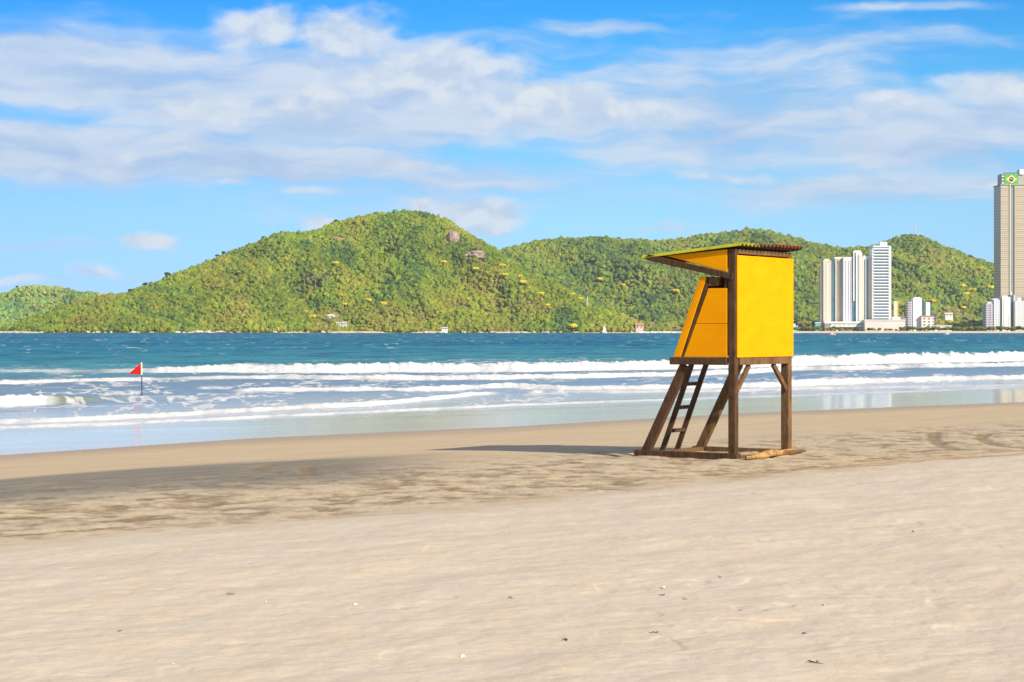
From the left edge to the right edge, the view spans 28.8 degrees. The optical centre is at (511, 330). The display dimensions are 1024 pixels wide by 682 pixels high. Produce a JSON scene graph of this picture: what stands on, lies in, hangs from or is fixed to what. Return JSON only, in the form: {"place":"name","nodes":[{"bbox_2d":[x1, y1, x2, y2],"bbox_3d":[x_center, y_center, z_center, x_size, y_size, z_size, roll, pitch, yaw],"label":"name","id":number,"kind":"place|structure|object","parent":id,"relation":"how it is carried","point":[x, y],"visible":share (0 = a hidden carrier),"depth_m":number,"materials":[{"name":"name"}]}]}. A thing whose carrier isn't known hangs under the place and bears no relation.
{"place":"outdoors","nodes":[
{"label":"outdoors","id":0,"kind":"place"},
{"bbox_2d":[2,288,70,311],"bbox_3d":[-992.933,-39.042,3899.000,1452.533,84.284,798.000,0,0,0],"label":"distant hill","id":1,"kind":"structure","parent":0,"point":[45,295],"depth_m":3670.68,"materials":[{"name":"green plant"}]},
{"bbox_2d":[0,284,126,327],"bbox_3d":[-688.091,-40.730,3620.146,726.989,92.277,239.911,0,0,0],"label":"distant forest","id":2,"kind":"object","parent":1,"relation":"on","point":[23,303],"visible":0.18,"depth_m":3650.91,"materials":[{"name":"green plant"}]},
{"bbox_2d":[44,218,629,332],"bbox_3d":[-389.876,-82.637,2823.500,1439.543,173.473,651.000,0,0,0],"label":"wooded headland","id":3,"kind":"structure","parent":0,"point":[318,286],"depth_m":2609.16,"materials":[{"name":"green plant"}]},
{"bbox_2d":[0,209,671,332],"bbox_3d":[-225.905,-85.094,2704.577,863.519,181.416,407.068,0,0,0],"label":"headland forest","id":4,"kind":"object","parent":3,"relation":"on","point":[163,303],"visible":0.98,"depth_m":2615.01,"materials":[{"name":"green plant"}]},
{"bbox_2d":[446,230,459,241],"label":"cliff rock","id":5,"kind":"object","parent":3,"relation":"on","point":[453,235],"visible":1,"depth_m":2781.38,"materials":[{"name":"grey stone"}]},
{"bbox_2d":[465,250,484,258],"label":"cliff rock","id":6,"kind":"object","parent":3,"relation":"on","point":[477,253],"visible":0.86,"depth_m":2739.57,"materials":[{"name":"grey stone"}]},
{"bbox_2d":[568,323,576,331],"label":"flowering tree","id":7,"kind":"object","parent":3,"relation":"on","point":[572,325],"visible":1,"depth_m":2502.63,"materials":[{"name":"yellow plant"}]},
{"bbox_2d":[0,402,1023,681],"bbox_3d":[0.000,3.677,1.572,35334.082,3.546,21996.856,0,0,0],"label":"beach","id":8,"kind":"structure","parent":0,"point":[508,554],"depth_m":17.30,"materials":[{"name":"beige sand"}]},
{"bbox_2d":[634,242,802,459],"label":"lifeguard tower","id":9,"kind":"structure","parent":8,"relation":"on","point":[739,314],"depth_m":32.93,"materials":[{"name":"yellow wood"}]},
{"bbox_2d":[745,443,799,459],"bbox_3d":[4.379,2.020,33.181,0.160,0.195,2.235,0,0,29],"label":"driftwood log","id":10,"kind":"object","parent":8,"relation":"on","point":[768,453],"visible":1,"depth_m":32.80,"materials":[{"name":"beige wood"}]},
{"bbox_2d":[749,450,805,455],"bbox_3d":[4.416,2.052,33.354,0.142,0.110,1.863,0,0,37],"label":"driftwood log","id":11,"kind":"object","parent":8,"relation":"on","point":[789,452],"visible":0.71,"depth_m":33.71,"materials":[{"name":"brown wood"}]},
{"bbox_2d":[0,333,1023,454],"bbox_3d":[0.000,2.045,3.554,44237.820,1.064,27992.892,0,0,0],"label":"sea","id":12,"kind":"structure","parent":0,"point":[68,391],"depth_m":96.48,"materials":[{"name":"liquid"}]},
{"bbox_2d":[129,361,142,395],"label":"warning flag","id":13,"kind":"object","parent":12,"relation":"in","point":[137,369],"visible":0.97,"depth_m":75.65,"materials":[{"name":"red fabric"}]},
{"bbox_2d":[0,331,1023,332],"bbox_3d":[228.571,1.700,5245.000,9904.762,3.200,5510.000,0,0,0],"label":"beach","id":14,"kind":"structure","parent":0,"point":[681,331],"depth_m":2523.87,"materials":[{"name":"beige sand"}]},
{"bbox_2d":[635,323,643,331],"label":"hillside house","id":15,"kind":"structure","parent":14,"relation":"on","point":[638,327],"depth_m":2506.00,"materials":[{"name":"paint"}]},
{"bbox_2d":[803,321,811,325],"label":"plain tree","id":16,"kind":"object","parent":14,"relation":"on","point":[807,323],"visible":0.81,"depth_m":2939.35,"materials":[{"name":"green plant"}]},
{"bbox_2d":[814,322,820,330],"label":"beach kiosk","id":17,"kind":"object","parent":14,"relation":"on","point":[816,323],"visible":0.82,"depth_m":2570.00,"materials":[{"name":"teal"}]},
{"bbox_2d":[819,259,830,330],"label":"apartment tower","id":18,"kind":"structure","parent":14,"relation":"on","point":[825,290],"depth_m":2600.00,"materials":[{"name":"white concrete"}]},
{"bbox_2d":[831,257,841,320],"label":"apartment tower","id":19,"kind":"structure","parent":14,"relation":"on","point":[836,289],"depth_m":2606.00,"materials":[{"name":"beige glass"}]},
{"bbox_2d":[822,321,862,330],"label":"parking podium","id":20,"kind":"object","parent":14,"relation":"on","point":[849,324],"visible":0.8,"depth_m":2578.00,"materials":[{"name":"white concrete"}]},
{"bbox_2d":[842,257,851,320],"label":"apartment tower","id":21,"kind":"structure","parent":14,"relation":"on","point":[846,288],"depth_m":2598.00,"materials":[{"name":"white concrete"}]},
{"bbox_2d":[851,250,861,320],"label":"apartment tower","id":22,"kind":"structure","parent":14,"relation":"on","point":[856,287],"depth_m":2603.00,"materials":[{"name":"white concrete"}]},
{"bbox_2d":[862,256,870,319],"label":"apartment tower","id":23,"kind":"structure","parent":14,"relation":"on","point":[866,287],"depth_m":2608.00,"materials":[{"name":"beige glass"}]},
{"bbox_2d":[869,242,891,319],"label":"banded tower","id":24,"kind":"structure","parent":14,"relation":"on","point":[880,254],"depth_m":2601.60,"materials":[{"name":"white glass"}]},
{"bbox_2d":[861,320,905,330],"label":"exhibition hall","id":25,"kind":"structure","parent":14,"relation":"on","point":[888,324],"depth_m":2566.00,"materials":[{"name":"white concrete"}]},
{"bbox_2d":[891,301,899,319],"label":"water tower","id":26,"kind":"structure","parent":14,"relation":"on","point":[895,311],"depth_m":2601.00,"materials":[{"name":"white concrete"}]},
{"bbox_2d":[906,297,924,330],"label":"apartment tower","id":27,"kind":"structure","parent":14,"relation":"on","point":[915,308],"depth_m":2598.00,"materials":[{"name":"white concrete"}]},
{"bbox_2d":[920,316,934,330],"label":"building","id":28,"kind":"structure","parent":14,"relation":"on","point":[925,321],"depth_m":2592.00,"materials":[{"name":"white concrete"}]},
{"bbox_2d":[924,302,931,315],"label":"apartment tower","id":29,"kind":"structure","parent":14,"relation":"on","point":[928,308],"depth_m":2620.00,"materials":[{"name":"white concrete"}]},
{"bbox_2d":[927,325,951,330],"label":"beach hall","id":30,"kind":"structure","parent":14,"relation":"on","point":[941,326],"depth_m":2572.00,"materials":[{"name":"white concrete"}]},
{"bbox_2d":[942,320,951,324],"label":"plain tree","id":31,"kind":"object","parent":14,"relation":"on","point":[947,322],"visible":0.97,"depth_m":2656.01,"materials":[{"name":"green plant"}]},
{"bbox_2d":[954,322,962,330],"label":"plain tree","id":32,"kind":"object","parent":14,"relation":"on","point":[958,324],"visible":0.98,"depth_m":2697.04,"materials":[{"name":"green plant"}]},
{"bbox_2d":[983,299,1000,330],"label":"apartment block","id":33,"kind":"structure","parent":14,"relation":"on","point":[992,313],"depth_m":2591.00,"materials":[{"name":"white concrete"}]},
{"bbox_2d":[999,296,1010,330],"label":"apartment block","id":34,"kind":"structure","parent":14,"relation":"on","point":[1005,311],"depth_m":2592.00,"materials":[{"name":"white concrete"}]},
{"bbox_2d":[993,169,1023,300],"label":"giant tower","id":35,"kind":"structure","parent":14,"relation":"on","point":[1008,233],"depth_m":2681.20,"materials":[{"name":"beige concrete"}]},
{"bbox_2d":[1008,292,1014,330],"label":"glass tower","id":36,"kind":"structure","parent":14,"relation":"on","point":[1012,297],"depth_m":2598.00,"materials":[{"name":"glass"}]},
{"bbox_2d":[1013,297,1023,330],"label":"apartment block","id":37,"kind":"structure","parent":14,"relation":"on","point":[1018,311],"depth_m":2590.00,"materials":[{"name":"white concrete"}]},
{"bbox_2d":[0,0,1023,294],"label":"sky","id":38,"kind":"structure","parent":0,"point":[141,141],"materials":[{"name":"blue"}]},
{"bbox_2d":[517,237,991,330],"bbox_3d":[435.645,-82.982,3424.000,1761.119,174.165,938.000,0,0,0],"label":"back ridge","id":39,"kind":"structure","parent":0,"point":[644,281],"depth_m":3181.51,"materials":[{"name":"green plant"}]},
{"bbox_2d":[499,226,993,330],"bbox_3d":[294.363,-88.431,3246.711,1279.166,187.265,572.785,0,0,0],"label":"ridge forest","id":40,"kind":"object","parent":39,"relation":"on","point":[945,265],"visible":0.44,"depth_m":3224.42,"materials":[{"name":"green plant"}]},
{"bbox_2d":[944,313,952,320],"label":"hillside house","id":41,"kind":"structure","parent":0,"point":[948,316],"depth_m":2900.00,"materials":[{"name":"white paint"}]}
]}

